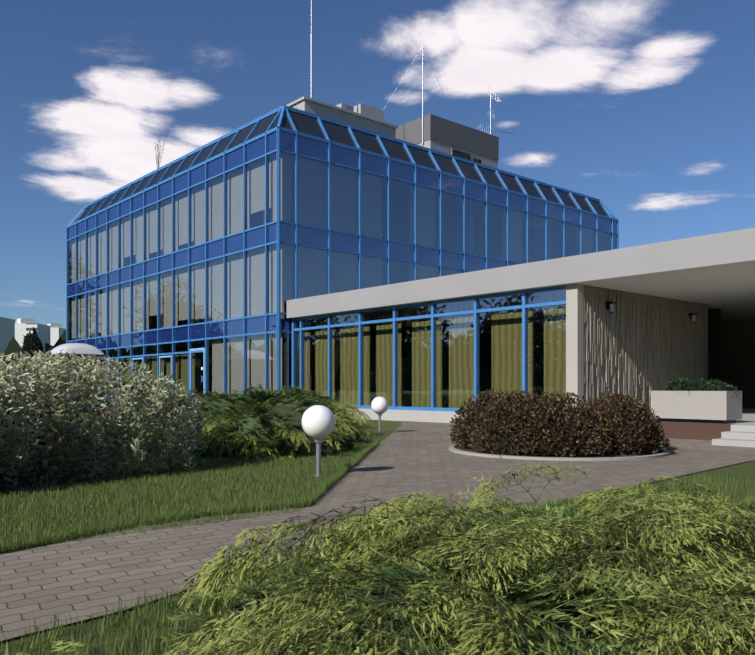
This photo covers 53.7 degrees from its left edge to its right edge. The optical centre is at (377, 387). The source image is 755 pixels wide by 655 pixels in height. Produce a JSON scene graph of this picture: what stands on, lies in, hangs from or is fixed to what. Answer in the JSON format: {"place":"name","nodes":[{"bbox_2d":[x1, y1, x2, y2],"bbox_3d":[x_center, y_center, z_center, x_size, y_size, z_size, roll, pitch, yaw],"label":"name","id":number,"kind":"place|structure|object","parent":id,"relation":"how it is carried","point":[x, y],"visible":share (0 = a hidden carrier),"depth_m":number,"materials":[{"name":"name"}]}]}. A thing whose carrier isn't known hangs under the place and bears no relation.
{"place":"outdoors","nodes":[
{"label":"outdoors","id":0,"kind":"place"},
{"bbox_2d":[0,317,65,353],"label":"distant apartment blocks","id":1,"kind":"structure","parent":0,"point":[50,333],"depth_m":326.23,"materials":[{"name":"grey concrete"}]},
{"bbox_2d":[51,343,106,412],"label":"dome","id":2,"kind":"structure","parent":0,"point":[79,349],"depth_m":31.07,"materials":[{"name":"grey"}]},
{"bbox_2d":[0,421,754,640],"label":"paving path","id":3,"kind":"structure","parent":0,"point":[42,584],"depth_m":5.78,"materials":[{"name":"grey brick"}]},
{"bbox_2d":[449,444,669,460],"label":"curb","id":4,"kind":"structure","parent":3,"relation":"on","point":[595,457],"depth_m":10.91,"materials":[{"name":"concrete"}]},
{"bbox_2d":[486,415,535,454],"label":"spirea shrub","id":5,"kind":"object","parent":4,"relation":"on","point":[512,443],"visible":0.15,"depth_m":11.28,"materials":[{"name":"black plant"}]},
{"bbox_2d":[449,388,674,456],"bbox_3d":[2.896,0.523,12.258,3.666,0.991,3.501,0,0,-41],"label":"bush","id":6,"kind":"object","parent":4,"relation":"on","point":[484,418],"visible":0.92,"depth_m":11.12,"materials":[{"name":"brown plant"}]},
{"bbox_2d":[531,421,595,457],"bbox_3d":[2.753,0.724,11.170,0.911,0.578,0.910,0,0,-41],"label":"spirea shrub","id":7,"kind":"object","parent":4,"relation":"on","point":[549,435],"visible":0.15,"depth_m":10.91,"materials":[{"name":"black plant"}]},
{"bbox_2d":[596,411,652,455],"bbox_3d":[3.756,0.677,11.570,1.019,0.674,0.952,0,0,-11],"label":"spirea shrub","id":8,"kind":"object","parent":4,"relation":"on","point":[635,452],"visible":0.21,"depth_m":11.29,"materials":[{"name":"black plant"}]},
{"bbox_2d":[0,412,754,654],"bbox_3d":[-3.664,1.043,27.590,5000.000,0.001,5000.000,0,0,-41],"label":"lawn","id":9,"kind":"structure","parent":0,"point":[742,471],"depth_m":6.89,"materials":[{"name":"green plant"}]},
{"bbox_2d":[0,331,65,382],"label":"trees","id":10,"kind":"object","parent":9,"relation":"on","point":[13,346],"visible":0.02,"depth_m":257.62,"materials":[{"name":"green plant"}]},
{"bbox_2d":[17,331,49,399],"bbox_3d":[-13.722,-0.575,29.701,1.543,3.416,1.617,0,0,-41],"label":"columnar thuja","id":11,"kind":"object","parent":9,"relation":"on","point":[31,341],"visible":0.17,"depth_m":29.41,"materials":[{"name":"green plant"}]},
{"bbox_2d":[32,327,43,382],"bbox_3d":[-13.713,-0.694,29.688,1.072,3.474,0.981,0,0,1],"label":"thuja conifer","id":12,"kind":"object","parent":9,"relation":"on","point":[34,332],"visible":0.02,"depth_m":29.80,"materials":[{"name":"green plant"}]},
{"bbox_2d":[0,383,133,491],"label":"dogwood shrub","id":13,"kind":"object","parent":9,"relation":"on","point":[4,483],"depth_m":8.03,"materials":[{"name":"plant"}]},
{"bbox_2d":[0,350,204,487],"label":"bush","id":14,"kind":"object","parent":9,"relation":"on","point":[25,393],"visible":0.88,"depth_m":8.47,"materials":[{"name":"green plant"}]},
{"bbox_2d":[115,382,158,403],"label":"round shrub","id":15,"kind":"object","parent":9,"relation":"on","point":[140,392],"depth_m":32.44,"materials":[{"name":"plant"}]},
{"bbox_2d":[99,410,186,446],"bbox_3d":[-3.747,0.707,13.528,2.484,0.673,2.255,0,0,27],"label":"shrub","id":16,"kind":"object","parent":9,"relation":"on","point":[151,424],"depth_m":12.50,"materials":[{"name":"green plant"}]},
{"bbox_2d":[128,393,214,412],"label":"shrub","id":17,"kind":"object","parent":9,"relation":"on","point":[202,399],"visible":0.02,"depth_m":15.15,"materials":[{"name":"plant"}]},
{"bbox_2d":[81,383,370,458],"bbox_3d":[-3.655,0.680,17.972,7.030,1.581,14.724,0,0,0],"label":"juniper shrub","id":18,"kind":"object","parent":9,"relation":"on","point":[348,414],"visible":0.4,"depth_m":12.04,"materials":[{"name":"green plant"}]},
{"bbox_2d":[167,403,353,457],"bbox_3d":[-2.005,0.646,12.157,2.702,0.795,3.148,0,0,-41],"label":"juniper shrub","id":19,"kind":"object","parent":9,"relation":"on","point":[247,422],"visible":0.44,"depth_m":11.35,"materials":[{"name":"green plant"}]},
{"bbox_2d":[201,391,359,441],"bbox_3d":[-2.146,0.556,14.344,3.382,0.976,3.018,0,0,-14],"label":"shrub","id":20,"kind":"object","parent":9,"relation":"on","point":[220,402],"visible":0.12,"depth_m":13.90,"materials":[{"name":"green plant"}]},
{"bbox_2d":[288,390,337,411],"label":"shrub","id":21,"kind":"object","parent":9,"relation":"on","point":[325,399],"visible":0.04,"depth_m":18.91,"materials":[{"name":"green plant"}]},
{"bbox_2d":[301,405,334,476],"bbox_3d":[-0.696,0.623,8.774,0.400,0.840,0.400,0,0,-41],"label":"globe lamp","id":22,"kind":"object","parent":9,"relation":"on","point":[318,423],"visible":0.98,"depth_m":8.65,"materials":[{"name":"metal"}]},
{"bbox_2d":[66,105,618,400],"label":"window frames","id":23,"kind":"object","parent":9,"relation":"on","point":[281,110],"visible":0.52,"depth_m":32.26,"materials":[{"name":"blue metal"}]},
{"bbox_2d":[155,134,165,167],"bbox_3d":[-10.924,-11.679,37.389,0.746,2.050,0.176,0,0,40],"label":"rooftop antenna","id":24,"kind":"object","parent":23,"relation":"attached to","point":[158,156],"visible":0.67,"depth_m":37.42,"materials":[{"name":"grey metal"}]},
{"bbox_2d":[153,135,167,164],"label":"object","id":25,"kind":"object","parent":24,"relation":"attached to","point":[158,149],"visible":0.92,"depth_m":37.47,"materials":[{"name":"grey metal"}]},
{"bbox_2d":[68,110,616,401],"bbox_3d":[-2.376,-5.032,43.737,23.204,11.450,22.624,0,0,-41],"label":"window glass","id":26,"kind":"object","parent":23,"relation":"in","point":[339,155],"depth_m":33.24,"materials":[{"name":"glass"}]},
{"bbox_2d":[104,152,615,406],"bbox_3d":[-2.312,-4.282,43.782,23.390,10.650,22.640,0,0,-41],"label":"office block interior","id":27,"kind":"object","parent":23,"relation":"in","point":[339,258],"depth_m":31.46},
{"bbox_2d":[286,0,515,168],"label":"rooftop equipment","id":28,"kind":"object","parent":23,"relation":"on","point":[436,133],"visible":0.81,"depth_m":40.37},
{"bbox_2d":[0,462,754,654],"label":"juniper shrub","id":29,"kind":"object","parent":9,"relation":"on","point":[652,599],"visible":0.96,"depth_m":2.68,"materials":[{"name":"green plant"}]},
{"bbox_2d":[371,397,387,432],"bbox_3d":[0.052,0.623,17.065,0.400,0.840,0.400,0,0,-41],"label":"globe lamp","id":30,"kind":"object","parent":9,"relation":"on","point":[379,406],"visible":1,"depth_m":16.94,"materials":[{"name":"metal"}]},
{"bbox_2d":[221,583,628,654],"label":"shrub","id":31,"kind":"object","parent":9,"relation":"on","point":[512,600],"visible":0.08,"depth_m":2.69,"materials":[{"name":"green plant"}]},
{"bbox_2d":[287,228,754,446],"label":"building","id":32,"kind":"structure","parent":9,"relation":"on","point":[644,339],"depth_m":20.07,"materials":[{"name":"white concrete"}]},
{"bbox_2d":[292,285,565,411],"bbox_3d":[0.874,-0.947,23.299,0.135,3.280,12.255,0,0,-41],"label":"window frame","id":33,"kind":"object","parent":32,"relation":"attached to","point":[433,315],"visible":0.67,"depth_m":22.40,"materials":[{"name":"blue metal"}]},
{"bbox_2d":[295,289,565,407],"bbox_3d":[0.862,-0.947,23.325,0.008,3.280,12.220,0,0,-41],"label":"window glass","id":34,"kind":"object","parent":33,"relation":"in","point":[440,361],"depth_m":22.11,"materials":[{"name":"glass"}]},
{"bbox_2d":[304,292,565,407],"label":"curtains","id":35,"kind":"object","parent":32,"relation":"in","point":[466,377],"depth_m":22.82,"materials":[{"name":"yellow fabric"}]},
{"bbox_2d":[606,301,615,312],"bbox_3d":[6.059,-2.092,19.355,0.160,0.310,0.200,0,0,-41],"label":"wall lamp","id":36,"kind":"object","parent":32,"relation":"attached to","point":[610,305],"visible":1,"depth_m":19.30,"materials":[{"name":"black metal"}]},
{"bbox_2d":[688,313,696,322],"bbox_3d":[9.447,-2.092,22.317,0.160,0.310,0.200,0,0,-41],"label":"wall lamp","id":37,"kind":"object","parent":32,"relation":"attached to","point":[692,316],"visible":0.98,"depth_m":22.27,"materials":[{"name":"black metal"}]},
{"bbox_2d":[651,391,741,423],"bbox_3d":[6.427,0.378,15.060,0.700,0.630,1.550,0,0,-41],"label":"concrete planter","id":38,"kind":"object","parent":32,"relation":"on","point":[722,407],"visible":0.85,"depth_m":14.69,"materials":[{"name":"white concrete"}]},
{"bbox_2d":[665,376,740,396],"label":"potted plants","id":39,"kind":"object","parent":38,"relation":"in","point":[694,385],"visible":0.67,"depth_m":14.99,"materials":[{"name":"green plant"}]},
{"bbox_2d":[505,535,677,585],"bbox_3d":[0.964,0.875,3.752,2.093,0.336,2.196,0,0,-15],"label":"shrub","id":40,"kind":"object","parent":9,"relation":"on","point":[586,558],"depth_m":3.27,"materials":[{"name":"green plant"}]},
{"bbox_2d":[0,0,754,328],"label":"sky","id":41,"kind":"structure","parent":0,"point":[645,109],"materials":[{"name":"blue"}]}
]}

